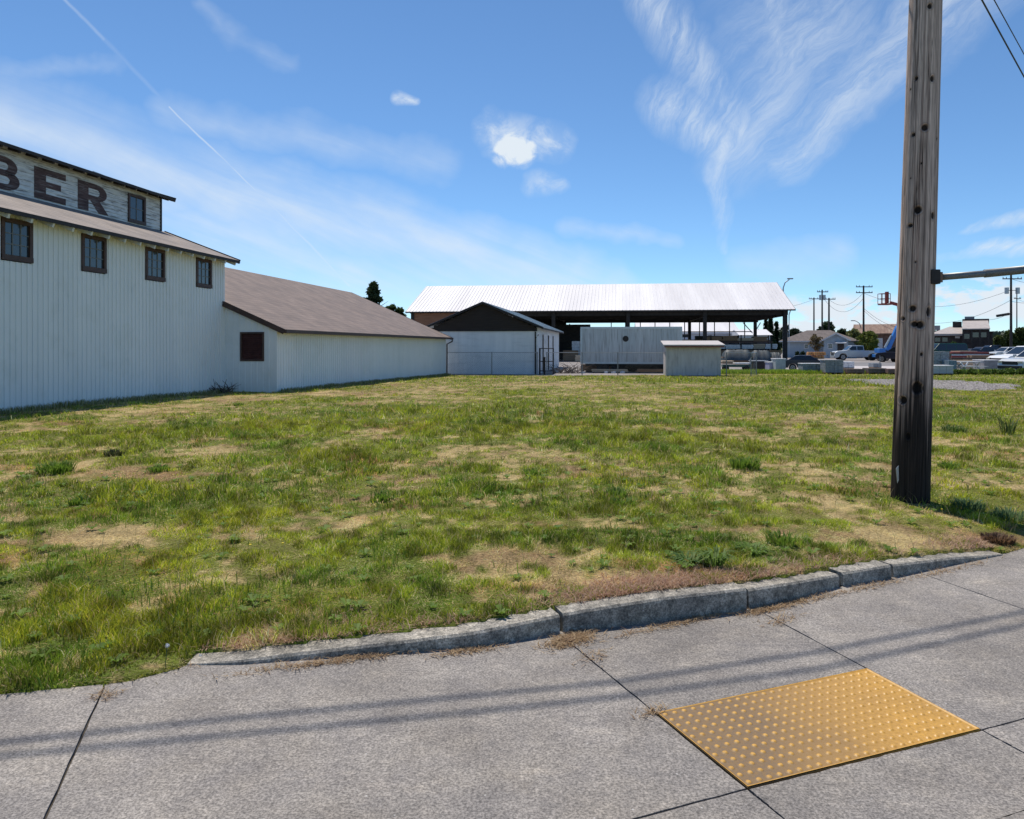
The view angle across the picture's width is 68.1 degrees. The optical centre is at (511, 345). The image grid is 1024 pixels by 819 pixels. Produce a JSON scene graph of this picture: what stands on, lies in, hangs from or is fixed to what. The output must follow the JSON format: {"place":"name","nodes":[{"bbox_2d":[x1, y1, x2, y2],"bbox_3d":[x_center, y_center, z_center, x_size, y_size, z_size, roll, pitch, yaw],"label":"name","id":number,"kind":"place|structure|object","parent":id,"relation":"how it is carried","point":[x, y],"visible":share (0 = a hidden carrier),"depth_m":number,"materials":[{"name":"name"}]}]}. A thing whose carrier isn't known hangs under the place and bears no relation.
{"place":"outdoors","nodes":[
{"label":"outdoors","id":0,"kind":"place"},
{"bbox_2d":[0,548,1023,818],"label":"sidewalk","id":1,"kind":"structure","parent":0,"point":[522,730],"depth_m":3.17,"materials":[{"name":"concrete"}]},
{"bbox_2d":[45,688,103,818],"bbox_3d":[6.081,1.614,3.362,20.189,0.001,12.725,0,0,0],"label":"joint","id":2,"kind":"object","parent":1,"relation":"attached to","point":[72,759],"visible":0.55,"depth_m":2.95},
{"bbox_2d":[85,555,1004,718],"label":"dry clippings","id":3,"kind":"object","parent":1,"relation":"on","point":[560,641],"visible":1,"depth_m":4.09,"materials":[{"name":"brown plant"}]},
{"bbox_2d":[657,668,979,790],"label":"tactile paving","id":4,"kind":"structure","parent":1,"relation":"on","point":[751,740],"depth_m":3.19,"materials":[{"name":"plastic"}]},
{"bbox_2d":[0,349,1023,693],"bbox_3d":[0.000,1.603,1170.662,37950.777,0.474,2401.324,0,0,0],"label":"ground","id":5,"kind":"structure","parent":0,"point":[478,555],"depth_m":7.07,"materials":[{"name":"plant"}]},
{"bbox_2d":[34,459,80,475],"bbox_3d":[-5.203,1.381,8.641,0.508,0.148,0.500,0,0,0],"label":"grass tuft","id":6,"kind":"object","parent":5,"relation":"on","point":[51,468],"visible":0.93,"depth_m":8.55,"materials":[{"name":"plant"}]},
{"bbox_2d":[65,494,96,506],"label":"grass tuft","id":7,"kind":"object","parent":5,"relation":"on","point":[76,501],"visible":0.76,"depth_m":7.10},
{"bbox_2d":[102,448,125,456],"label":"grass tuft","id":8,"kind":"object","parent":5,"relation":"on","point":[114,453],"visible":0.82,"depth_m":9.81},
{"bbox_2d":[0,141,240,409],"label":"lumber building","id":9,"kind":"structure","parent":5,"relation":"on","point":[109,287],"depth_m":19.18,"materials":[{"name":"white metal"}]},
{"bbox_2d":[1,216,33,262],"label":"window","id":10,"kind":"structure","parent":9,"relation":"in","point":[16,235],"depth_m":16.06,"materials":[{"name":"black glass"}]},
{"bbox_2d":[81,233,106,273],"bbox_3d":[-10.170,-2.230,18.414,0.095,0.880,0.870,0,0,8],"label":"window","id":11,"kind":"structure","parent":9,"relation":"in","point":[93,248],"depth_m":18.42,"materials":[{"name":"brown glass"}]},
{"bbox_2d":[127,193,145,225],"bbox_3d":[-11.661,-4.230,23.530,0.095,0.880,0.851,0,0,8],"label":"window","id":12,"kind":"structure","parent":9,"relation":"in","point":[136,205],"depth_m":23.52,"materials":[{"name":"brown glass"}]},
{"bbox_2d":[145,247,165,281],"bbox_3d":[-9.827,-2.230,20.848,0.095,0.880,0.877,0,0,8],"label":"window","id":13,"kind":"structure","parent":9,"relation":"in","point":[155,259],"depth_m":20.84,"materials":[{"name":"brown glass"}]},
{"bbox_2d":[196,257,211,288],"bbox_3d":[-9.482,-2.230,23.298,0.095,0.880,0.863,0,0,8],"label":"window","id":14,"kind":"structure","parent":9,"relation":"in","point":[203,266],"depth_m":23.30,"materials":[{"name":"brown glass"}]},
{"bbox_2d":[146,464,169,472],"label":"grass tuft","id":15,"kind":"object","parent":5,"relation":"on","point":[158,469],"visible":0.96,"depth_m":8.59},
{"bbox_2d":[0,373,449,413],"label":"wall weeds","id":16,"kind":"object","parent":5,"relation":"on","point":[79,403],"depth_m":20.56,"materials":[{"name":"green plant"}]},
{"bbox_2d":[209,379,240,392],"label":"bare shrub","id":17,"kind":"object","parent":5,"relation":"on","point":[227,390],"visible":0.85,"depth_m":23.69,"materials":[{"name":"brown plant"}]},
{"bbox_2d":[222,267,452,392],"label":"annex building","id":18,"kind":"structure","parent":5,"relation":"on","point":[280,333],"depth_m":29.93,"materials":[{"name":"white metal"}]},
{"bbox_2d":[367,490,395,501],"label":"grass tuft","id":19,"kind":"object","parent":5,"relation":"on","point":[386,497],"visible":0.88,"depth_m":7.26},
{"bbox_2d":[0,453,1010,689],"bbox_3d":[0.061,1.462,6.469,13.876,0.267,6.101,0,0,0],"label":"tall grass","id":20,"kind":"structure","parent":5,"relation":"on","point":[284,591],"depth_m":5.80,"materials":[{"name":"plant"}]},
{"bbox_2d":[0,385,1023,422],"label":"grass","id":21,"kind":"structure","parent":5,"relation":"on","point":[818,401],"depth_m":17.60,"materials":[{"name":"plant"}]},
{"bbox_2d":[0,462,1023,661],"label":"broadleaf weeds","id":22,"kind":"object","parent":5,"relation":"on","point":[22,611],"visible":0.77,"depth_m":5.91,"materials":[{"name":"green plant"}]},
{"bbox_2d":[0,384,1023,621],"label":"seed stems","id":23,"kind":"object","parent":5,"relation":"on","point":[494,481],"visible":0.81,"depth_m":8.17,"materials":[{"name":"brown plant"}]},
{"bbox_2d":[521,467,541,475],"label":"grass tuft","id":24,"kind":"object","parent":5,"relation":"on","point":[533,470],"visible":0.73,"depth_m":8.57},
{"bbox_2d":[192,526,995,651],"bbox_3d":[1.081,1.500,4.985,5.929,0.162,0.869,0,0,-19],"label":"dead thatch","id":25,"kind":"object","parent":5,"relation":"on","point":[662,582],"visible":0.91,"depth_m":4.60,"materials":[{"name":"brown plant"}]},
{"bbox_2d":[187,550,1002,664],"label":"kerb","id":26,"kind":"structure","parent":5,"relation":"on","point":[653,606],"depth_m":4.33,"materials":[{"name":"concrete"}]},
{"bbox_2d":[603,486,628,498],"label":"grass tuft","id":27,"kind":"object","parent":5,"relation":"on","point":[617,490],"visible":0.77,"depth_m":7.31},
{"bbox_2d":[609,495,636,505],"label":"grass tuft","id":28,"kind":"object","parent":5,"relation":"on","point":[624,501],"visible":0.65,"depth_m":6.85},
{"bbox_2d":[451,354,891,375],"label":"yard","id":29,"kind":"structure","parent":5,"relation":"on","point":[857,359],"depth_m":51.80,"materials":[{"name":"concrete"}]},
{"bbox_2d":[363,280,387,305],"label":"spruce tree","id":30,"kind":"object","parent":29,"relation":"on","point":[372,292],"visible":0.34,"depth_m":94.49,"materials":[{"name":"green plant"}]},
{"bbox_2d":[385,304,406,316],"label":"broadleaf tree","id":31,"kind":"object","parent":29,"relation":"on","point":[392,307],"visible":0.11,"depth_m":104.47,"materials":[{"name":"green plant"}]},
{"bbox_2d":[448,352,537,374],"bbox_3d":[-1.279,1.150,48.047,5.849,1.500,0.057,0,0,8],"label":"chain link fence","id":32,"kind":"object","parent":29,"relation":"on","point":[496,361],"visible":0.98,"depth_m":47.98,"materials":[{"name":"metal"}]},
{"bbox_2d":[427,301,563,373],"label":"white barn","id":33,"kind":"structure","parent":29,"relation":"on","point":[482,326],"depth_m":49.02,"materials":[{"name":"wood"}]},
{"bbox_2d":[539,348,553,374],"bbox_3d":[2.188,1.000,48.118,0.945,1.700,0.099,0,0,1],"label":"gate frame","id":34,"kind":"object","parent":29,"relation":"on","point":[540,361],"visible":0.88,"depth_m":48.08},
{"bbox_2d":[548,324,589,358],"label":"lumber stack","id":35,"kind":"object","parent":29,"relation":"on","point":[569,335],"visible":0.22,"depth_m":98.24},
{"bbox_2d":[563,350,578,360],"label":"lumber stack","id":36,"kind":"object","parent":29,"relation":"on","point":[571,356],"visible":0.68,"depth_m":89.23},
{"bbox_2d":[548,361,595,373],"bbox_3d":[3.956,1.463,50.401,3.396,0.825,1.894,0,0,0],"label":"brush pile","id":37,"kind":"object","parent":29,"relation":"on","point":[570,370],"visible":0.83,"depth_m":50.27,"materials":[{"name":"brown plant"}]},
{"bbox_2d":[405,282,795,359],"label":"lumber shed","id":38,"kind":"structure","parent":29,"relation":"on","point":[669,303],"depth_m":91.19,"materials":[{"name":"metal"}]},
{"bbox_2d":[546,352,664,375],"bbox_3d":[5.790,1.150,46.932,7.367,1.500,0.420,0,0,13],"label":"chain link fence","id":39,"kind":"object","parent":29,"relation":"on","point":[605,364],"visible":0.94,"depth_m":47.10,"materials":[{"name":"metal"}]},
{"bbox_2d":[591,369,627,372],"bbox_3d":[6.551,1.714,50.782,2.443,0.272,0.500,0,0,8],"label":"timber pile","id":40,"kind":"object","parent":29,"relation":"on","point":[603,370],"visible":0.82,"depth_m":50.55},
{"bbox_2d":[580,327,688,372],"bbox_3d":[8.441,0.285,52.564,7.261,3.130,2.545,0,0,8],"label":"box trailer","id":41,"kind":"object","parent":29,"relation":"on","point":[621,339],"visible":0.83,"depth_m":51.46,"materials":[{"name":"metal"}]},
{"bbox_2d":[636,369,662,372],"bbox_3d":[9.393,1.704,50.383,2.305,0.292,0.500,0,0,8],"label":"timber pile","id":42,"kind":"object","parent":29,"relation":"on","point":[650,370],"visible":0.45,"depth_m":50.17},
{"bbox_2d":[695,336,737,355],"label":"lumber stack","id":43,"kind":"object","parent":29,"relation":"on","point":[699,338],"visible":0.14,"depth_m":95.59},
{"bbox_2d":[721,361,749,369],"bbox_3d":[16.547,1.397,56.010,2.096,0.896,1.020,0,0,8],"label":"flat cart","id":44,"kind":"object","parent":29,"relation":"on","point":[744,365],"visible":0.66,"depth_m":55.63,"materials":[{"name":"teal paint"}]},
{"bbox_2d":[721,349,752,363],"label":"storage tank","id":45,"kind":"object","parent":29,"relation":"on","point":[739,357],"visible":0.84,"depth_m":76.79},
{"bbox_2d":[708,335,772,349],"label":"lumber rack","id":46,"kind":"object","parent":29,"relation":"on","point":[741,342],"visible":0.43,"depth_m":88.18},
{"bbox_2d":[748,360,767,369],"bbox_3d":[18.210,1.470,56.000,1.160,0.760,1.060,0,0,1],"label":"storage bin","id":47,"kind":"object","parent":29,"relation":"on","point":[760,364],"visible":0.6,"depth_m":55.50,"materials":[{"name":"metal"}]},
{"bbox_2d":[778,325,792,343],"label":"poplar tree","id":48,"kind":"object","parent":29,"relation":"on","point":[780,337],"visible":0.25,"depth_m":189.65,"materials":[{"name":"green plant"}]},
{"bbox_2d":[786,355,819,368],"bbox_3d":[21.504,1.270,55.008,3.648,1.160,1.728,0,0,20],"label":"parked car","id":49,"kind":"object","parent":29,"relation":"on","point":[793,361],"visible":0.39,"depth_m":54.60,"materials":[{"name":"grey paint"}]},
{"bbox_2d":[806,352,825,358],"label":"stone pile","id":50,"kind":"object","parent":29,"relation":"on","point":[816,353],"visible":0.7,"depth_m":105.89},
{"bbox_2d":[808,334,824,355],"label":"young tree","id":51,"kind":"object","parent":29,"relation":"on","point":[815,340],"visible":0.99,"depth_m":107.65,"materials":[{"name":"brown plant"}]},
{"bbox_2d":[779,330,858,357],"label":"pale blue house","id":52,"kind":"structure","parent":29,"relation":"on","point":[832,340],"depth_m":114.67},
{"bbox_2d":[817,290,827,329],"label":"utility pole","id":53,"kind":"object","parent":29,"relation":"on","point":[822,297],"visible":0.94,"depth_m":134.87,"materials":[{"name":"wood"}]},
{"bbox_2d":[816,321,835,331],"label":"broadleaf tree","id":54,"kind":"object","parent":29,"relation":"on","point":[825,326],"visible":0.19,"depth_m":164.04,"materials":[{"name":"green plant"}]},
{"bbox_2d":[846,328,859,338],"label":"bush","id":55,"kind":"object","parent":29,"relation":"on","point":[854,333],"visible":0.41,"depth_m":121.41,"materials":[{"name":"green plant"}]},
{"bbox_2d":[830,345,876,359],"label":"pickup truck","id":56,"kind":"object","parent":29,"relation":"on","point":[853,351],"visible":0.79,"depth_m":95.61,"materials":[{"name":"silver metal"}]},
{"bbox_2d":[856,285,872,331],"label":"utility pole","id":57,"kind":"object","parent":29,"relation":"on","point":[863,327],"visible":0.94,"depth_m":127.87,"materials":[{"name":"wood"}]},
{"bbox_2d":[854,330,879,349],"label":"bush","id":58,"kind":"object","parent":29,"relation":"on","point":[868,340],"visible":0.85,"depth_m":111.06,"materials":[{"name":"green plant"}]},
{"bbox_2d":[853,324,895,348],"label":"brown warehouse","id":59,"kind":"structure","parent":29,"relation":"on","point":[883,333],"depth_m":136.44,"materials":[{"name":"metal"}]},
{"bbox_2d":[868,292,897,360],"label":"boom lift","id":60,"kind":"object","parent":29,"relation":"on","point":[888,344],"visible":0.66,"depth_m":91.80,"materials":[{"name":"blue paint"}]},
{"bbox_2d":[875,347,895,361],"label":"parked car","id":61,"kind":"object","parent":29,"relation":"on","point":[887,354],"visible":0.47,"depth_m":84.45,"materials":[{"name":"grey paint"}]},
{"bbox_2d":[934,343,967,357],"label":"parked van","id":62,"kind":"object","parent":29,"relation":"on","point":[947,347],"visible":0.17,"depth_m":94.13,"materials":[{"name":"teal paint"}]},
{"bbox_2d":[934,316,993,348],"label":"dark restaurant","id":63,"kind":"structure","parent":29,"relation":"on","point":[971,333],"depth_m":119.20,"materials":[{"name":"beige metal"}]},
{"bbox_2d":[973,347,997,351],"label":"parked car","id":64,"kind":"object","parent":29,"relation":"on","point":[987,349],"visible":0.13,"depth_m":103.36,"materials":[{"name":"blue paint"}]},
{"bbox_2d":[993,334,1006,346],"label":"broadleaf tree","id":65,"kind":"object","parent":29,"relation":"on","point":[998,339],"visible":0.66,"depth_m":129.43,"materials":[{"name":"green plant"}]},
{"bbox_2d":[989,347,1013,354],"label":"parked car","id":66,"kind":"object","parent":29,"relation":"on","point":[999,351],"visible":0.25,"depth_m":99.31,"materials":[{"name":"silver metal"}]},
{"bbox_2d":[986,346,1023,359],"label":"parked car","id":67,"kind":"object","parent":29,"relation":"on","point":[1017,350],"visible":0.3,"depth_m":57.05,"materials":[{"name":"white paint"}]},
{"bbox_2d":[1003,329,1019,346],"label":"broadleaf tree","id":68,"kind":"object","parent":29,"relation":"on","point":[1006,335],"visible":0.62,"depth_m":129.45,"materials":[{"name":"green plant"}]},
{"bbox_2d":[1002,275,1021,346],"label":"utility pole","id":69,"kind":"object","parent":29,"relation":"on","point":[1007,290],"visible":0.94,"depth_m":109.85,"materials":[{"name":"wood"}]},
{"bbox_2d":[1014,327,1023,345],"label":"broadleaf tree","id":70,"kind":"object","parent":29,"relation":"on","point":[1019,331],"visible":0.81,"depth_m":129.65,"materials":[{"name":"green plant"}]},
{"bbox_2d":[322,373,1023,388],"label":"grass","id":71,"kind":"structure","parent":5,"relation":"on","point":[823,380],"depth_m":35.57,"materials":[{"name":"plant"}]},
{"bbox_2d":[661,341,724,375],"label":"block shed","id":72,"kind":"structure","parent":5,"relation":"on","point":[693,358],"depth_m":45.14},
{"bbox_2d":[669,550,719,566],"bbox_3d":[1.224,1.444,5.121,0.368,0.061,0.364,0,0,18],"label":"broadleaf weed","id":73,"kind":"object","parent":5,"relation":"on","point":[683,557],"visible":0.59,"depth_m":5.11,"materials":[{"name":"green plant"}]},
{"bbox_2d":[688,545,739,567],"bbox_3d":[1.329,1.410,5.024,0.402,0.131,0.361,0,0,0],"label":"broadleaf weed","id":74,"kind":"object","parent":5,"relation":"on","point":[723,557],"visible":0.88,"depth_m":5.00,"materials":[{"name":"green plant"}]},
{"bbox_2d":[726,352,756,375],"bbox_3d":[14.340,1.150,46.248,2.800,1.500,0.873,0,0,-33],"label":"chain link fence","id":75,"kind":"object","parent":5,"relation":"on","point":[750,365],"visible":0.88,"depth_m":45.83,"materials":[{"name":"metal"}]},
{"bbox_2d":[726,456,763,469],"bbox_3d":[2.704,1.353,8.815,0.482,0.161,0.470,0,0,0],"label":"grass tuft","id":76,"kind":"object","parent":5,"relation":"on","point":[744,462],"visible":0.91,"depth_m":8.73,"materials":[{"name":"plant"}]},
{"bbox_2d":[730,540,772,554],"bbox_3d":[1.696,1.447,5.405,0.361,0.065,0.344,0,0,0],"label":"broadleaf weed","id":77,"kind":"object","parent":5,"relation":"on","point":[743,546],"visible":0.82,"depth_m":5.42,"materials":[{"name":"green plant"}]},
{"bbox_2d":[767,318,776,349],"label":"poplar tree","id":78,"kind":"object","parent":5,"relation":"on","point":[770,327],"visible":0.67,"depth_m":199.59,"materials":[{"name":"green plant"}]},
{"bbox_2d":[774,321,781,349],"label":"poplar tree","id":79,"kind":"object","parent":5,"relation":"on","point":[776,332],"visible":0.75,"depth_m":204.50,"materials":[{"name":"green plant"}]},
{"bbox_2d":[763,528,798,546],"bbox_3d":[2.001,1.425,5.615,0.300,0.104,0.301,0,0,0],"label":"grass tuft","id":80,"kind":"object","parent":5,"relation":"on","point":[781,541],"visible":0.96,"depth_m":5.62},
{"bbox_2d":[798,363,819,370],"bbox_3d":[19.921,1.509,50.580,1.348,0.682,1.050,0,0,3],"label":"block pallet","id":81,"kind":"object","parent":5,"relation":"on","point":[808,366],"visible":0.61,"depth_m":50.10,"materials":[{"name":"concrete"}]},
{"bbox_2d":[820,360,843,373],"bbox_3d":[20.834,1.385,49.388,1.185,0.931,1.050,0,0,3],"label":"block pallet","id":82,"kind":"object","parent":5,"relation":"on","point":[831,366],"visible":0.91,"depth_m":48.91,"materials":[{"name":"concrete"}]},
{"bbox_2d":[843,368,864,373],"bbox_3d":[22.222,1.677,49.397,1.101,0.346,1.008,0,0,3],"label":"block pallet","id":83,"kind":"object","parent":5,"relation":"on","point":[853,371],"visible":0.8,"depth_m":48.92,"materials":[{"name":"concrete"}]},
{"bbox_2d":[721,368,995,373],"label":"long grass","id":84,"kind":"structure","parent":5,"relation":"on","point":[767,371],"depth_m":49.48,"materials":[{"name":"plant"}]},
{"bbox_2d":[862,368,885,373],"bbox_3d":[23.610,1.655,49.392,1.145,0.390,1.018,0,0,3],"label":"block pallet","id":85,"kind":"object","parent":5,"relation":"on","point":[875,370],"visible":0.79,"depth_m":48.91,"materials":[{"name":"brown stone"}]},
{"bbox_2d":[933,365,953,374],"bbox_3d":[26.878,1.538,47.802,1.316,0.624,1.250,0,0,3],"label":"block pallet","id":86,"kind":"object","parent":5,"relation":"on","point":[943,369],"visible":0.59,"depth_m":47.21,"materials":[{"name":"concrete"}]},
{"bbox_2d":[935,461,960,468],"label":"grass tuft","id":87,"kind":"object","parent":5,"relation":"on","point":[947,464],"visible":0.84,"depth_m":9.08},
{"bbox_2d":[942,360,956,369],"bbox_3d":[29.704,1.417,51.500,0.505,0.867,1.013,0,0,3],"label":"block pallet","id":88,"kind":"object","parent":5,"relation":"on","point":[949,362],"visible":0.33,"depth_m":51.01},
{"bbox_2d":[941,424,966,432],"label":"grass tuft","id":89,"kind":"object","parent":5,"relation":"on","point":[959,429],"visible":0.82,"depth_m":12.45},
{"bbox_2d":[890,0,1023,503],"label":"wooden pole","id":90,"kind":"object","parent":5,"relation":"on","point":[921,276],"visible":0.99,"depth_m":7.32,"materials":[{"name":"brown wood"}]},
{"bbox_2d":[981,0,1023,76],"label":"overhead cable","id":91,"kind":"object","parent":90,"relation":"attached to","point":[991,17],"visible":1,"depth_m":11.62,"materials":[{"name":"rubber"}]},
{"bbox_2d":[948,496,990,512],"bbox_3d":[4.266,1.479,7.074,0.380,0.126,0.403,0,0,0],"label":"grass tuft","id":92,"kind":"object","parent":5,"relation":"on","point":[976,506],"visible":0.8,"depth_m":7.04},
{"bbox_2d":[957,361,988,369],"bbox_3d":[31.240,1.483,51.999,1.814,0.805,1.700,0,0,-6],"label":"picnic table","id":93,"kind":"object","parent":5,"relation":"on","point":[966,364],"visible":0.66,"depth_m":51.70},
{"bbox_2d":[979,531,1017,545],"bbox_3d":[3.915,1.548,6.102,0.289,0.074,0.283,0,0,29],"label":"grass tuft","id":94,"kind":"object","parent":5,"relation":"on","point":[1000,538],"visible":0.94,"depth_m":6.06,"materials":[{"name":"plant"}]},
{"bbox_2d":[987,505,1023,522],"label":"grass tuft","id":95,"kind":"object","parent":5,"relation":"on","point":[1009,514],"visible":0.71,"depth_m":6.77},
{"bbox_2d":[990,415,1022,435],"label":"grass tuft","id":96,"kind":"object","parent":5,"relation":"on","point":[1009,429],"visible":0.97,"depth_m":12.08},
{"bbox_2d":[997,351,1023,369],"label":"parked car","id":97,"kind":"object","parent":5,"relation":"on","point":[1015,361],"visible":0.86,"depth_m":49.10,"materials":[{"name":"silver metal"}]},
{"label":"gravel bed","id":98,"kind":"structure","parent":5,"relation":"on","visible":0},
{"bbox_2d":[848,379,1020,390],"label":"gravel","id":99,"kind":"structure","parent":98,"relation":"on","point":[960,385],"depth_m":29.70,"materials":[{"name":"gravel"}]},
{"bbox_2d":[0,416,1023,511],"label":"grass","id":100,"kind":"structure","parent":0,"point":[189,429],"depth_m":9.81,"materials":[{"name":"plant"}]},
{"bbox_2d":[0,0,1023,332],"label":"sky","id":101,"kind":"structure","parent":0,"point":[406,147],"materials":[{"name":"blue"}]},
{"bbox_2d":[635,322,737,339],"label":"warehouse","id":102,"kind":"structure","parent":0,"point":[721,326],"depth_m":159.68,"materials":[{"name":"white metal"}]},
{"bbox_2d":[731,329,771,339],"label":"warehouse","id":103,"kind":"structure","parent":0,"point":[762,332],"depth_m":146.83,"materials":[{"name":"white"}]},
{"bbox_2d":[771,358,785,369],"bbox_3d":[18.930,1.375,53.837,0.757,0.949,1.060,0,0,1],"label":"storage bin","id":104,"kind":"object","parent":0,"point":[779,363],"visible":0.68,"depth_m":53.34,"materials":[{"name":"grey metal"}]},
{"bbox_2d":[795,362,894,365],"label":"road","id":105,"kind":"structure","parent":0,"point":[866,363],"depth_m":77.69,"materials":[{"name":"asphalt"}]},
{"bbox_2d":[751,350,771,361],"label":"tarp stack","id":106,"kind":"object","parent":105,"relation":"on","point":[763,355],"visible":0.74,"depth_m":76.45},
{"bbox_2d":[950,351,989,357],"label":"flatbed trailer","id":107,"kind":"object","parent":105,"relation":"on","point":[959,354],"visible":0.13,"depth_m":75.00,"materials":[{"name":"red metal"}]},
{"bbox_2d":[853,366,894,368],"bbox_3d":[34.867,1.824,61.642,16.829,0.001,13.885,0,0,15],"label":"concrete apron","id":108,"kind":"object","parent":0,"point":[861,367],"depth_m":63.32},
{"bbox_2d":[843,361,853,368],"bbox_3d":[26.703,1.556,60.500,0.865,0.589,1.018,0,0,3],"label":"block pallet","id":109,"kind":"object","parent":108,"relation":"on","point":[848,364],"visible":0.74,"depth_m":60.23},
{"bbox_2d":[972,359,998,369],"bbox_3d":[34.819,1.438,55.460,1.392,0.825,1.460,0,0,1],"label":"storage bin","id":110,"kind":"object","parent":108,"relation":"on","point":[992,364],"visible":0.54,"depth_m":54.77,"materials":[{"name":"metal"}]},
{"bbox_2d":[934,351,948,364],"bbox_3d":[29.443,1.127,52.499,1.171,1.446,1.018,0,0,3],"label":"block pallet","id":111,"kind":"object","parent":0,"point":[939,356],"visible":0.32,"depth_m":52.01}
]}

